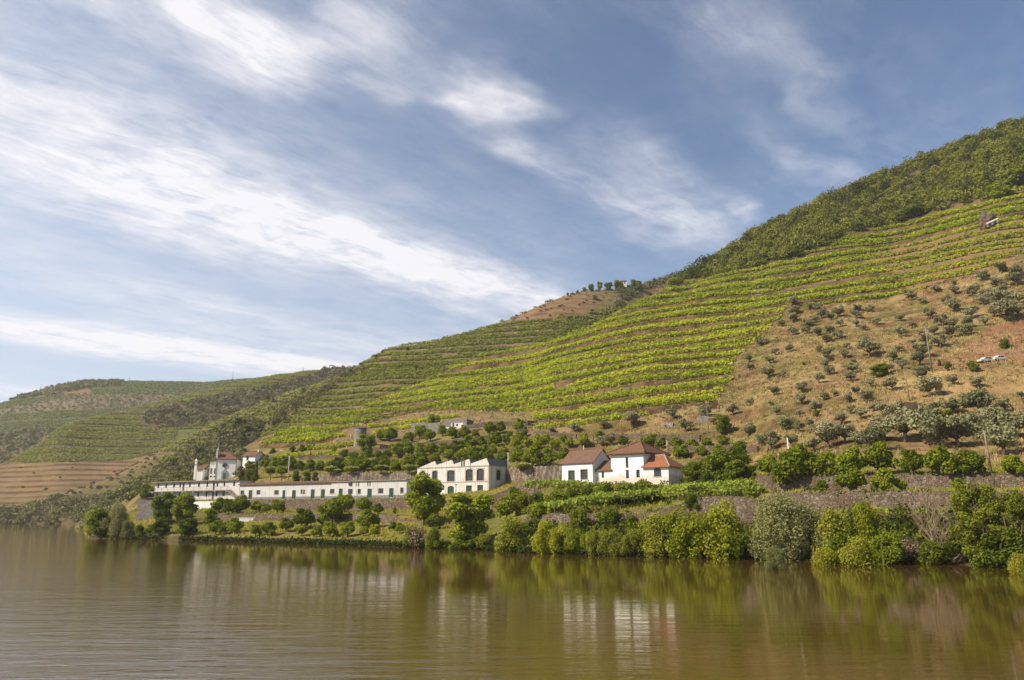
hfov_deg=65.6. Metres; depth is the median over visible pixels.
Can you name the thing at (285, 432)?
vine row
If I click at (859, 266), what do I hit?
vine row
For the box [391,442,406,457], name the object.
orange tree
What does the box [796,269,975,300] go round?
vine row
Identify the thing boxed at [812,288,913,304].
vine row
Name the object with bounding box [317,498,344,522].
orange tree
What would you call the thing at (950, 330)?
olive tree
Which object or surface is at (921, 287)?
vine row
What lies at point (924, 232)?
vine row
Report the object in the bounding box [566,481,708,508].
vine pergola
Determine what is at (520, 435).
light orange tree
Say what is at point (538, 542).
bank bush
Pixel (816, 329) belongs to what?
olive tree
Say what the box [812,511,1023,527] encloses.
stone wall
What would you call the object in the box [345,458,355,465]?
orange tree
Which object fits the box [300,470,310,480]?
dark bush
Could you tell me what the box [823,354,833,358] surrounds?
olive tree
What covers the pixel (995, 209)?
vine row
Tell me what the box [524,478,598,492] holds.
vine pergola
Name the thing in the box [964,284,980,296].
olive tree
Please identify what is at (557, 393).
vine row
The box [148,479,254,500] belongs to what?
gallery building
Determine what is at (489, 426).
orange tree
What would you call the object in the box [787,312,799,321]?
olive tree
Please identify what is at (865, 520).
bank bush
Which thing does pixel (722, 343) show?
vine row
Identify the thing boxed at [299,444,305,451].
vineyard bush
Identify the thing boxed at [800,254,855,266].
vine row
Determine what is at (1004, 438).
olive tree
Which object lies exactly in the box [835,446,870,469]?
orange tree
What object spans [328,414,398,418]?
vine row
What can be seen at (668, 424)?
stone wall
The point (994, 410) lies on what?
olive tree
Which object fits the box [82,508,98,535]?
bank bush
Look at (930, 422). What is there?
olive tree
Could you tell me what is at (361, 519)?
orange tree
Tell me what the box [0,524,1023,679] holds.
water
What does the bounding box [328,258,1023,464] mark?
scrub
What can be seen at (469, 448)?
light orange tree
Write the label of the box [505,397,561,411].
vine row
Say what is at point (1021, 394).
olive tree
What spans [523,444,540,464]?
orange tree
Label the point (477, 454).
orange tree
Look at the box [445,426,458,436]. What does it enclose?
orange tree
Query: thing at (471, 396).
vine row
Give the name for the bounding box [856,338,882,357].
olive tree
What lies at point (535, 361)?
vine row
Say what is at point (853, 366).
olive tree
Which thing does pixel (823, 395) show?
olive tree
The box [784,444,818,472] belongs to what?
orange tree
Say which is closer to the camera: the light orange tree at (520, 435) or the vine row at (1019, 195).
the light orange tree at (520, 435)
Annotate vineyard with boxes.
[0,377,258,431]
[4,369,318,462]
[252,304,632,437]
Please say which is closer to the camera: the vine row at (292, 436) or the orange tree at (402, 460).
the orange tree at (402, 460)
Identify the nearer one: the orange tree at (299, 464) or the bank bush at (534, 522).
the bank bush at (534, 522)
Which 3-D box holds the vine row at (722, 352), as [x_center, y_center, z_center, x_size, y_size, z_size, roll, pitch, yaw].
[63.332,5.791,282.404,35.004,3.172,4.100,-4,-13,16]
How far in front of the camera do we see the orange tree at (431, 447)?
222.08 m
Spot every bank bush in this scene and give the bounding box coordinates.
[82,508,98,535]
[134,524,144,535]
[139,484,154,499]
[402,524,419,547]
[407,523,426,547]
[425,527,440,548]
[447,530,477,549]
[475,532,490,547]
[493,514,526,551]
[524,516,539,538]
[531,518,557,553]
[548,521,570,553]
[564,526,582,553]
[577,533,588,550]
[585,527,603,555]
[599,527,622,555]
[617,528,642,556]
[635,511,670,557]
[660,504,706,558]
[688,523,713,558]
[700,498,744,559]
[719,532,755,558]
[746,537,771,559]
[764,545,787,569]
[811,506,851,556]
[828,532,852,561]
[851,498,886,552]
[870,530,906,564]
[899,532,923,563]
[914,540,949,564]
[945,531,971,558]
[970,531,1019,568]
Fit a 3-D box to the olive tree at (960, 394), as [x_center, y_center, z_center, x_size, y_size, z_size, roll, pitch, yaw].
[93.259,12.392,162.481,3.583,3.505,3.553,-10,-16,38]
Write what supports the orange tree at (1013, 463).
on the hillside
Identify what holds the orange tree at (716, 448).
on the hillside
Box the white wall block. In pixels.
[239,518,253,521]
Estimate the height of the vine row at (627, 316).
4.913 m
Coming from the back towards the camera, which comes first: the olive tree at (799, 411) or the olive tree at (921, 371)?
the olive tree at (921, 371)
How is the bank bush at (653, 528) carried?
on the hillside
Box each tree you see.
[85,508,113,536]
[100,503,131,538]
[119,520,134,538]
[143,524,152,534]
[150,492,176,520]
[150,518,171,534]
[152,526,165,533]
[170,492,199,521]
[177,518,198,534]
[189,527,197,534]
[203,508,217,524]
[207,519,222,533]
[210,497,224,512]
[217,521,228,532]
[221,498,233,513]
[225,517,243,532]
[230,494,250,513]
[234,417,246,425]
[239,465,250,474]
[240,424,253,431]
[244,461,254,468]
[249,524,261,534]
[250,500,261,510]
[258,456,270,467]
[260,522,276,535]
[261,503,271,511]
[265,466,275,480]
[269,456,277,466]
[271,499,285,511]
[275,466,287,480]
[277,458,286,466]
[279,517,294,531]
[286,457,297,469]
[292,508,315,525]
[294,460,305,468]
[296,523,308,535]
[304,459,315,470]
[310,526,322,536]
[314,460,324,468]
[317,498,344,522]
[317,514,330,526]
[322,522,339,535]
[324,465,337,475]
[330,456,344,469]
[337,494,354,512]
[338,521,355,536]
[343,456,355,465]
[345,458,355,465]
[355,455,369,470]
[355,509,380,527]
[356,434,376,456]
[356,497,373,509]
[358,526,368,535]
[367,458,377,470]
[368,524,380,536]
[372,503,383,513]
[376,431,383,439]
[378,458,389,465]
[382,427,397,441]
[384,449,392,456]
[388,521,396,528]
[389,459,400,469]
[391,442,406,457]
[395,522,404,530]
[398,455,414,466]
[399,438,409,446]
[401,455,414,465]
[402,432,413,440]
[402,442,414,455]
[404,472,446,525]
[412,425,426,438]
[414,442,426,452]
[414,452,427,467]
[419,453,430,465]
[422,429,435,440]
[424,442,439,454]
[425,513,443,527]
[427,414,440,422]
[428,452,440,461]
[437,425,446,435]
[438,442,448,452]
[442,449,454,460]
[444,492,495,541]
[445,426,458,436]
[449,440,464,451]
[454,449,468,460]
[457,426,471,436]
[462,435,475,447]
[466,445,474,451]
[467,446,483,459]
[471,429,479,436]
[476,436,487,445]
[479,444,487,451]
[482,450,495,458]
[484,421,496,432]
[486,431,502,445]
[487,444,497,451]
[494,421,505,431]
[494,496,516,517]
[496,450,507,459]
[500,446,508,451]
[502,431,513,443]
[507,486,522,504]
[508,446,522,462]
[509,436,520,447]
[511,448,526,462]
[512,421,524,429]
[513,431,524,440]
[515,492,531,514]
[520,445,541,465]
[521,436,532,447]
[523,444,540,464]
[527,491,543,511]
[529,504,544,518]
[532,433,546,446]
[540,447,557,465]
[543,434,549,441]
[543,490,569,511]
[547,426,555,431]
[549,437,560,449]
[557,447,569,459]
[559,435,567,441]
[564,437,574,447]
[564,489,583,505]
[570,422,580,431]
[578,433,590,447]
[579,485,597,505]
[588,284,593,290]
[590,481,615,505]
[594,435,606,445]
[595,430,605,435]
[597,281,602,289]
[597,419,608,428]
[604,282,612,289]
[604,432,615,445]
[610,481,636,503]
[613,280,623,288]
[618,436,628,443]
[623,410,640,427]
[623,479,652,502]
[630,279,641,290]
[640,433,656,444]
[645,484,664,500]
[654,437,666,446]
[665,408,676,418]
[668,437,684,445]
[672,444,688,456]
[678,418,694,431]
[680,461,704,482]
[685,439,698,445]
[694,445,707,454]
[697,453,727,480]
[698,404,711,415]
[701,437,714,445]
[709,417,717,424]
[711,444,725,453]
[715,414,731,434]
[717,435,729,444]
[717,446,751,465]
[722,459,755,480]
[724,403,738,415]
[732,441,746,448]
[741,423,754,436]
[744,362,753,370]
[744,397,753,403]
[745,354,752,361]
[747,492,812,560]
[755,337,767,346]
[755,429,781,450]
[755,453,776,473]
[759,365,774,377]
[764,355,776,362]
[766,385,779,395]
[770,451,806,489]
[771,348,778,354]
[771,406,780,414]
[776,318,785,326]
[776,369,785,377]
[777,415,794,430]
[779,502,826,560]
[783,434,798,446]
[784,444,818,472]
[785,344,793,351]
[786,295,798,304]
[786,326,799,335]
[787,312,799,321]
[788,305,800,312]
[791,245,802,256]
[791,420,804,431]
[794,392,805,404]
[795,382,807,392]
[795,409,804,416]
[801,318,813,325]
[801,326,810,332]
[803,437,822,451]
[805,417,813,427]
[808,400,822,408]
[808,423,818,435]
[811,316,820,322]
[812,326,821,335]
[812,451,840,473]
[813,302,822,308]
[813,372,825,382]
[814,419,842,448]
[814,480,828,490]
[816,307,828,318]
[819,392,828,400]
[820,358,829,365]
[821,347,834,353]
[822,334,831,342]
[823,325,834,333]
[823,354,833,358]
[823,366,834,374]
[825,312,834,319]
[830,231,841,238]
[831,305,844,316]
[831,329,843,338]
[831,424,858,443]
[832,411,848,423]
[832,465,867,490]
[834,318,843,326]
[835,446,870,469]
[838,349,849,358]
[842,342,850,349]
[842,361,858,372]
[842,392,852,401]
[843,371,855,381]
[844,405,855,413]
[850,310,861,318]
[850,431,863,444]
[851,386,859,391]
[852,319,859,326]
[853,221,864,231]
[853,304,861,310]
[854,407,869,418]
[856,335,870,341]
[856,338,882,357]
[857,425,886,445]
[859,389,874,402]
[864,304,874,312]
[864,376,875,385]
[864,441,900,470]
[868,363,889,376]
[868,403,875,411]
[868,416,894,441]
[869,467,897,491]
[871,317,881,324]
[874,402,886,416]
[881,375,898,390]
[881,400,904,414]
[881,406,928,442]
[885,348,897,361]
[886,363,893,373]
[890,213,907,221]
[892,325,908,337]
[893,345,903,351]
[893,359,909,369]
[893,478,907,489]
[894,313,903,320]
[900,203,925,217]
[900,448,925,474]
[903,290,917,300]
[907,464,967,562]
[908,321,918,326]
[909,350,927,365]
[911,342,933,353]
[911,365,931,376]
[911,406,942,437]
[913,376,942,397]
[916,297,927,302]
[917,333,932,341]
[918,414,957,446]
[922,445,960,473]
[924,308,936,318]
[924,401,942,410]
[927,325,938,335]
[929,333,946,347]
[930,284,941,293]
[933,313,948,325]
[937,409,953,418]
[940,295,951,301]
[940,324,958,337]
[941,397,960,413]
[941,414,975,447]
[943,298,960,311]
[945,318,958,326]
[945,374,957,383]
[947,482,1007,566]
[948,286,959,294]
[949,477,965,488]
[956,322,972,335]
[956,392,966,400]
[956,449,986,473]
[959,387,996,408]
[959,410,993,434]
[961,315,974,327]
[963,305,979,315]
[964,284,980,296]
[969,375,983,387]
[973,292,990,304]
[974,269,990,281]
[974,424,1018,455]
[976,405,1003,424]
[977,180,991,190]
[977,315,989,325]
[977,420,1012,447]
[979,287,991,298]
[983,489,1023,560]
[985,179,1014,197]
[987,307,996,316]
[989,276,1006,286]
[989,286,1015,300]
[990,298,1016,320]
[993,262,1007,273]
[993,396,1011,411]
[996,410,1023,438]
[997,283,1009,290]
[1000,168,1023,187]
[1000,455,1023,474]
[1005,271,1023,285]
[1007,264,1022,272]
[1010,292,1023,303]
[1014,303,1023,316]
[1015,391,1023,398]
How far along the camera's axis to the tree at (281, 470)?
214.38 m
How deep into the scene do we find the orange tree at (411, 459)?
205.62 m
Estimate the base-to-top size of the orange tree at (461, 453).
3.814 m
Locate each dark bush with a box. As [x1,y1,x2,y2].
[237,473,244,479]
[244,468,253,479]
[292,470,298,481]
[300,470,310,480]
[311,472,318,479]
[347,451,358,460]
[374,449,387,462]
[566,506,591,528]
[594,506,620,525]
[623,514,638,527]
[684,492,699,509]
[692,472,714,483]
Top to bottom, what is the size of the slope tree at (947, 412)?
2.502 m
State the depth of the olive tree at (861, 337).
239.07 m
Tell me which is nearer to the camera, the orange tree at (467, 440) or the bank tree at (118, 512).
the bank tree at (118, 512)
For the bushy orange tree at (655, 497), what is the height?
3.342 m
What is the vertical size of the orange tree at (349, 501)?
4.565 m
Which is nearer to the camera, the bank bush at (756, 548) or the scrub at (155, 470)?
the bank bush at (756, 548)
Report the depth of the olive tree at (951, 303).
260.20 m
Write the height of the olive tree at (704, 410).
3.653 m
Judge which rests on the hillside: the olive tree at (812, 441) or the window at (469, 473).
the olive tree at (812, 441)
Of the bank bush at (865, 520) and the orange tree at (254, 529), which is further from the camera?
the orange tree at (254, 529)
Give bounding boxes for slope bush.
[812,409,820,416]
[942,361,952,371]
[966,361,980,371]
[998,338,1014,348]
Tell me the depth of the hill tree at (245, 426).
419.94 m
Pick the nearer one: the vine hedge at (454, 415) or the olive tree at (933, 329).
the olive tree at (933, 329)
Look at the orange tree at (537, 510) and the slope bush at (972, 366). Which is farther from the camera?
the slope bush at (972, 366)
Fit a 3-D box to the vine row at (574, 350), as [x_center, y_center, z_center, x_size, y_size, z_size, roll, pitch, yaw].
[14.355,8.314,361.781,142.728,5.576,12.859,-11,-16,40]
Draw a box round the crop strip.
[879,507,907,509]
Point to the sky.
(191, 190)
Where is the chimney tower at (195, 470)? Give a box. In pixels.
[193,458,197,479]
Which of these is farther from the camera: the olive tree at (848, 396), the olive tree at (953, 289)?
the olive tree at (953, 289)
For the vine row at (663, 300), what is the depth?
359.51 m
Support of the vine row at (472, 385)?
on the hillside
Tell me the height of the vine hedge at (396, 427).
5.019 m
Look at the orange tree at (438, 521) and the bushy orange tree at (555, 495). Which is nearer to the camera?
the bushy orange tree at (555, 495)
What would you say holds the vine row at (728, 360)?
on the hillside
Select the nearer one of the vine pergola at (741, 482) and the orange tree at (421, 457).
the vine pergola at (741, 482)
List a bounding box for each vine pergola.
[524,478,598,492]
[527,498,580,513]
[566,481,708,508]
[666,478,751,494]
[679,483,765,500]
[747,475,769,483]
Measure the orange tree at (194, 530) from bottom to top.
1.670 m
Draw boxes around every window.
[432,470,437,478]
[446,470,454,481]
[465,468,472,480]
[466,485,471,491]
[476,468,483,480]
[496,469,500,480]
[568,470,574,480]
[580,469,587,479]
[654,467,661,476]
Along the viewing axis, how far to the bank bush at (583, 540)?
102.40 m
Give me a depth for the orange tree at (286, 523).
155.47 m
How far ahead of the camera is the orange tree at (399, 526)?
137.26 m
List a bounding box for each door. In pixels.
[292,490,295,498]
[311,489,314,498]
[321,489,324,498]
[367,489,371,497]
[389,488,393,496]
[448,486,453,493]
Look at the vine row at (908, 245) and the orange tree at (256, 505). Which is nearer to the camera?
the orange tree at (256, 505)
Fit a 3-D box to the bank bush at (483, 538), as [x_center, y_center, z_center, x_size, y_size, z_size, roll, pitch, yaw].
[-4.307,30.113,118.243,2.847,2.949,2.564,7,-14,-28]
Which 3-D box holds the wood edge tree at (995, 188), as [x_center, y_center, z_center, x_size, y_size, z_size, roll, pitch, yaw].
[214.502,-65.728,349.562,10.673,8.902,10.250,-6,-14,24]
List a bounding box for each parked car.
[976,357,994,362]
[992,355,1006,360]
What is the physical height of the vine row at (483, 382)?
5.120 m
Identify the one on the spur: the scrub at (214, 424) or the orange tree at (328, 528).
the scrub at (214, 424)
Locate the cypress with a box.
[253,460,258,480]
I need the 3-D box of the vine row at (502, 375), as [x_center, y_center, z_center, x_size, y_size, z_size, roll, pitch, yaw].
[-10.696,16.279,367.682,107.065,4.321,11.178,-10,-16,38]
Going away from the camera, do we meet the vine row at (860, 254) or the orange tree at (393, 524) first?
the orange tree at (393, 524)
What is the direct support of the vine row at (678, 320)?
on the hillside
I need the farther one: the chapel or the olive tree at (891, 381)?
the chapel
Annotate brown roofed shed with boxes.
[196,464,208,480]
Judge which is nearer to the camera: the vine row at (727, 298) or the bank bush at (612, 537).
the bank bush at (612, 537)
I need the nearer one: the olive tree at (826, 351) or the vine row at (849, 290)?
the olive tree at (826, 351)
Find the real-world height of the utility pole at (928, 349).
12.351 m
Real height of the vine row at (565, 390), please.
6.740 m
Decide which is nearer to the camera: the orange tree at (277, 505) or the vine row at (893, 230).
the orange tree at (277, 505)
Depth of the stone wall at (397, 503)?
190.97 m
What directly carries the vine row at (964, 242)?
on the hillside
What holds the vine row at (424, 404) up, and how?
on the hillside
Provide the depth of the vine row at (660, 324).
330.62 m
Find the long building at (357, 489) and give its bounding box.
[238,475,412,499]
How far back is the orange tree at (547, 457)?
179.45 m
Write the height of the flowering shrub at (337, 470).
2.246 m
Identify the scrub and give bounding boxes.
[0,378,124,462]
[0,478,135,523]
[19,467,115,499]
[52,427,219,514]
[75,270,680,528]
[120,447,248,501]
[139,365,357,425]
[159,376,334,459]
[262,191,1023,445]
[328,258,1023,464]
[500,284,662,321]
[525,514,978,556]
[526,468,1015,516]
[750,496,1023,554]
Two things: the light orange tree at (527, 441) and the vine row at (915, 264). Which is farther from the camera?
the vine row at (915, 264)
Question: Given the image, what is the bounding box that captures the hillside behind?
[75,282,665,527]
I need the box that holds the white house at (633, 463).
[560,441,683,485]
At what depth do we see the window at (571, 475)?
164.19 m
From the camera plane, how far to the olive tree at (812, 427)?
163.34 m
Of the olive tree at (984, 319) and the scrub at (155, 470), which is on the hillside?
the olive tree at (984, 319)
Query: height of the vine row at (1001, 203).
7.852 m
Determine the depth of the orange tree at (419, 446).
223.15 m
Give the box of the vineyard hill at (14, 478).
[0,370,340,511]
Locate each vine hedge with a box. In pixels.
[273,449,340,457]
[287,432,346,442]
[297,440,353,450]
[367,413,457,427]
[373,422,419,433]
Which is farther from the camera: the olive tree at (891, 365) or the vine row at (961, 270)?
the vine row at (961, 270)
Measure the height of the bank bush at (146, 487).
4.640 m
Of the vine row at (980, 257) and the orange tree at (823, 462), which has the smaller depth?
the orange tree at (823, 462)
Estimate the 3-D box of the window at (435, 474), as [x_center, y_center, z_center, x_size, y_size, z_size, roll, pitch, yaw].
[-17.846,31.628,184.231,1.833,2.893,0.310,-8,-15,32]
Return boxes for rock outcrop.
[978,211,1000,229]
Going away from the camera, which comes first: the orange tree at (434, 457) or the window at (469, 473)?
the window at (469, 473)
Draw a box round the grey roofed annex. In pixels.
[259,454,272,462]
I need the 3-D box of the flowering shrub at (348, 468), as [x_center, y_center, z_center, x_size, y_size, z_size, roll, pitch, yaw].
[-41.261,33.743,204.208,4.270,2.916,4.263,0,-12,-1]
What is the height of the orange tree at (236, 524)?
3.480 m
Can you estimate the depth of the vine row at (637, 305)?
352.87 m
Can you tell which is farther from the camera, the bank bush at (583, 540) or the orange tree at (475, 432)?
the orange tree at (475, 432)
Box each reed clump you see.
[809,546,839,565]
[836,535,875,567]
[1006,552,1023,573]
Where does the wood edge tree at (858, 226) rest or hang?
on the hillside
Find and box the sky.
[0,0,1023,402]
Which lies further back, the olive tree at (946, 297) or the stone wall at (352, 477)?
the olive tree at (946, 297)
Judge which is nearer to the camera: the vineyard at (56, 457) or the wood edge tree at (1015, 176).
the wood edge tree at (1015, 176)
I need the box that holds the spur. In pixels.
[0,383,319,523]
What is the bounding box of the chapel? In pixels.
[209,447,242,479]
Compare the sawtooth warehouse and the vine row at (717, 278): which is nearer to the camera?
the sawtooth warehouse
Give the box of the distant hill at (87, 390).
[0,380,243,463]
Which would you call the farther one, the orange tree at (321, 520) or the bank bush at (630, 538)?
the orange tree at (321, 520)
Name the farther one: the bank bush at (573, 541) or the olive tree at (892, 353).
the olive tree at (892, 353)
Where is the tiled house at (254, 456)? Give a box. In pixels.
[232,450,263,476]
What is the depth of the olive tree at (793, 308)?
304.38 m
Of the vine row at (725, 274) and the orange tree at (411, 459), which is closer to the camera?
the orange tree at (411, 459)
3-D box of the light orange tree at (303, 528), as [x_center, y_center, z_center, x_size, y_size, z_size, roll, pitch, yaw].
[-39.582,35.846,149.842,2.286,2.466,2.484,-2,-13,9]
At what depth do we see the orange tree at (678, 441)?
189.57 m
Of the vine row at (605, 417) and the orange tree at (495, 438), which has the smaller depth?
the orange tree at (495, 438)
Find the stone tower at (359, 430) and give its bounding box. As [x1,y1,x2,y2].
[354,426,366,446]
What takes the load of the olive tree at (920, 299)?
on the hillside
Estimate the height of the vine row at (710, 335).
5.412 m
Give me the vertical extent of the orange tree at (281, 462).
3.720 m
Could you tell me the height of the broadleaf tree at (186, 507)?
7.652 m
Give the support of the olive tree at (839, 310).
on the hillside
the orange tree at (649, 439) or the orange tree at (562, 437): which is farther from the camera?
the orange tree at (562, 437)
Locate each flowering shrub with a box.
[332,468,341,473]
[343,465,358,472]
[373,465,388,471]
[401,464,417,473]
[515,462,530,470]
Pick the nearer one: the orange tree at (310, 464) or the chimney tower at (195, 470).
the orange tree at (310, 464)
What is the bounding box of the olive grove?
[0,391,201,413]
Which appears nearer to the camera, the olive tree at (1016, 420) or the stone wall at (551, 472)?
the olive tree at (1016, 420)
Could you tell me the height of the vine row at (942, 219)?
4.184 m
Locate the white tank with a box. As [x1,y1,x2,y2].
[986,218,998,226]
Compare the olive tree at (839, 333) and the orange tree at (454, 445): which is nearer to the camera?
the orange tree at (454, 445)
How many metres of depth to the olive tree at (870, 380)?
194.72 m
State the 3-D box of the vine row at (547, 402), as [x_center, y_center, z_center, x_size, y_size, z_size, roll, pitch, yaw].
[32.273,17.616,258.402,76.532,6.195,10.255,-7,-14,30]
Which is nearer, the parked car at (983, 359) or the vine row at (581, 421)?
the parked car at (983, 359)
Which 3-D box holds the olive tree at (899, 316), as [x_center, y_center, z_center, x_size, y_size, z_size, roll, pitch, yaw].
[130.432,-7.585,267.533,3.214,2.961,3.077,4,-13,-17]
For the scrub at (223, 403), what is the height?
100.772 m
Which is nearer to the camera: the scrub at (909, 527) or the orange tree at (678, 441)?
the scrub at (909, 527)
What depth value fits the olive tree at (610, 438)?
204.34 m
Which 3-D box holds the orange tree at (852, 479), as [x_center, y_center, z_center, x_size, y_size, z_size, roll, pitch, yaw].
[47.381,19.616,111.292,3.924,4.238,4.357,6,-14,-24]
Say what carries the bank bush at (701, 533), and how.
on the hillside
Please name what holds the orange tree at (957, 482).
on the hillside
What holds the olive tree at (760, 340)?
on the hillside
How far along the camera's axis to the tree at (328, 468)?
206.04 m
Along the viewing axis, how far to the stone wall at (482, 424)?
249.72 m
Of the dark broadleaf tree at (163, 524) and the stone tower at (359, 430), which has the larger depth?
the stone tower at (359, 430)
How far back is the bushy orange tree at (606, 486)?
133.17 m
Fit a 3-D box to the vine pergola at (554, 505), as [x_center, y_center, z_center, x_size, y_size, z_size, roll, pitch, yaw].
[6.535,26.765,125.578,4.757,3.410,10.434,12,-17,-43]
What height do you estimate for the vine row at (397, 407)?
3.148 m
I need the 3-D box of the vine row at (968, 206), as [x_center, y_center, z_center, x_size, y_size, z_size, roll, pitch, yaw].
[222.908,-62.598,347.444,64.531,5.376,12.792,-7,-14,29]
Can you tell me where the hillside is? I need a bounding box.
[84,130,1023,564]
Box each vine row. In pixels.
[261,433,334,444]
[266,432,334,440]
[273,429,308,435]
[274,430,336,438]
[279,428,317,431]
[285,424,355,430]
[290,422,362,428]
[303,417,370,424]
[307,425,343,432]
[312,415,380,420]
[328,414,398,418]
[334,387,552,415]
[341,396,483,414]
[348,406,404,411]
[362,352,737,407]
[368,349,743,404]
[372,374,553,403]
[379,385,474,399]
[382,383,476,397]
[384,363,626,404]
[390,356,619,395]
[391,334,765,393]
[402,327,766,390]
[408,355,577,386]
[418,335,690,383]
[420,389,515,404]
[425,348,610,382]
[426,338,632,380]
[430,395,522,410]
[435,383,554,402]
[436,330,691,377]
[438,331,676,377]
[444,365,728,409]
[447,314,782,373]
[448,308,783,368]
[455,317,722,366]
[455,366,732,409]
[456,305,784,366]
[463,305,786,366]
[474,367,734,409]
[478,299,783,356]
[487,344,537,355]
[489,347,697,385]
[492,385,553,398]
[500,375,733,411]
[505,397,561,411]
[517,377,730,410]
[525,338,754,381]
[527,379,727,410]
[532,388,722,414]
[532,393,717,417]
[532,410,650,427]
[534,395,715,419]
[535,415,624,428]
[539,299,784,344]
[545,370,677,393]
[561,279,904,336]
[564,347,750,374]
[567,253,1014,334]
[570,360,732,386]
[575,357,735,382]
[575,359,730,382]
[577,305,680,332]
[578,387,722,410]
[580,377,731,399]
[582,316,642,332]
[587,364,668,377]
[591,296,748,326]
[610,285,784,316]
[619,289,749,312]
[627,288,747,305]
[631,266,872,305]
[632,325,770,349]
[637,232,1023,301]
[638,339,734,356]
[641,326,762,345]
[642,351,740,361]
[645,264,856,299]
[651,278,772,297]
[659,223,1023,292]
[663,306,720,315]
[664,254,869,289]
[664,272,899,307]
[667,251,895,288]
[668,317,778,336]
[681,364,731,372]
[683,266,763,282]
[683,358,732,366]
[686,274,741,285]
[707,279,865,304]
[711,276,774,286]
[711,316,777,328]
[717,323,771,333]
[734,259,1002,307]
[745,245,892,271]
[768,238,1023,287]
[769,215,1022,265]
[772,267,884,287]
[777,246,893,261]
[777,249,1023,296]
[792,247,886,263]
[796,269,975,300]
[797,282,904,299]
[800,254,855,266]
[802,285,927,306]
[803,207,1023,254]
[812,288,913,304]
[815,229,1023,272]
[826,204,1019,245]
[830,237,880,242]
[833,200,1023,240]
[835,242,1023,279]
[838,227,918,238]
[838,289,901,301]
[843,292,892,301]
[845,219,943,236]
[861,201,1010,235]
[870,201,990,230]
[880,195,1023,228]
[890,196,1018,226]
[905,204,1023,237]
[908,216,1023,245]
[910,205,1023,234]
[936,199,1023,223]
[939,194,1016,212]
[967,200,1023,214]
[991,220,1023,228]
[1004,193,1023,199]
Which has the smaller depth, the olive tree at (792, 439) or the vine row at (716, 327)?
the olive tree at (792, 439)
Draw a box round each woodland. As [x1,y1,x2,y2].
[665,117,1023,287]
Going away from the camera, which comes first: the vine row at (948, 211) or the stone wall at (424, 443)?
the stone wall at (424, 443)
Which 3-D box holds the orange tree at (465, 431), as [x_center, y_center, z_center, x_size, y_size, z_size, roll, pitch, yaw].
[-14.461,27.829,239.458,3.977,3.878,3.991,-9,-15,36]
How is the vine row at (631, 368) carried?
on the hillside
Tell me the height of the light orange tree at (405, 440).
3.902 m
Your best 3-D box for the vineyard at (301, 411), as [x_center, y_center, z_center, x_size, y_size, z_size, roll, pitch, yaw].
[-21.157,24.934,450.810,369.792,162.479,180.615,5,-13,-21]
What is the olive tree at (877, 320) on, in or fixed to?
on the hillside
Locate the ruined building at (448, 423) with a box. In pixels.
[411,419,473,432]
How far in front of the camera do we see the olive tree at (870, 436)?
135.62 m
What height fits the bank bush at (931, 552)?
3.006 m
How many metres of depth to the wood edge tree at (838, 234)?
377.11 m
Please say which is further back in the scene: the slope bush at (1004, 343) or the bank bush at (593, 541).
the slope bush at (1004, 343)
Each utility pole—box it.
[904,371,909,400]
[924,326,932,370]
[983,429,992,473]
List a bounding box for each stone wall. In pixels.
[194,501,212,508]
[216,513,399,522]
[246,498,410,510]
[299,455,343,459]
[301,472,410,480]
[380,435,488,448]
[461,420,549,428]
[491,484,537,508]
[509,465,561,482]
[525,496,767,528]
[533,431,576,437]
[593,433,700,441]
[661,422,673,426]
[669,445,758,452]
[697,416,709,422]
[756,475,775,488]
[768,473,1023,491]
[771,490,1023,510]
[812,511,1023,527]
[883,401,917,415]
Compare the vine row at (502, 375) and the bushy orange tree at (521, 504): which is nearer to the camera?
the bushy orange tree at (521, 504)
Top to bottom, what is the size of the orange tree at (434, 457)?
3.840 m
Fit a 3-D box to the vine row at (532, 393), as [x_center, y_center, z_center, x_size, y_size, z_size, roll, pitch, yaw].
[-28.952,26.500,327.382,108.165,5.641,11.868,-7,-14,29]
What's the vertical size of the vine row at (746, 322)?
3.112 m
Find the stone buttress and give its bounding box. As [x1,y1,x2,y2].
[136,500,174,521]
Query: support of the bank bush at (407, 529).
on the hillside
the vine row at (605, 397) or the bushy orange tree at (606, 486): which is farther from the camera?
the vine row at (605, 397)
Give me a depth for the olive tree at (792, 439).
158.20 m
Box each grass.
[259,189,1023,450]
[571,259,1023,465]
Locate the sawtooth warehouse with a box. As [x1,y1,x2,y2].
[417,458,509,494]
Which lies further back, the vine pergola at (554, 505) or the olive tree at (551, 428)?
the olive tree at (551, 428)
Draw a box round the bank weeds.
[87,533,969,564]
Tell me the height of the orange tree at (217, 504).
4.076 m
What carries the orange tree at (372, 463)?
on the hillside
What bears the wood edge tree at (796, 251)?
on the hillside
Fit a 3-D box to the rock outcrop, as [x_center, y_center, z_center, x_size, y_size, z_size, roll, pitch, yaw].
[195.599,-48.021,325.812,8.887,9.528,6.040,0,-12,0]
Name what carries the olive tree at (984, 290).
on the hillside
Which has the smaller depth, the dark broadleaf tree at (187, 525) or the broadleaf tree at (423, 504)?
the broadleaf tree at (423, 504)
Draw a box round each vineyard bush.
[289,445,295,451]
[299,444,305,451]
[306,442,314,449]
[339,449,347,456]
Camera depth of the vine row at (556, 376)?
341.65 m
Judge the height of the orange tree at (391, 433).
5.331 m
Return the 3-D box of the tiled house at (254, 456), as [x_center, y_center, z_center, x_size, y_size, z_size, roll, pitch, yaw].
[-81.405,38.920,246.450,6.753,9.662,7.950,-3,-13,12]

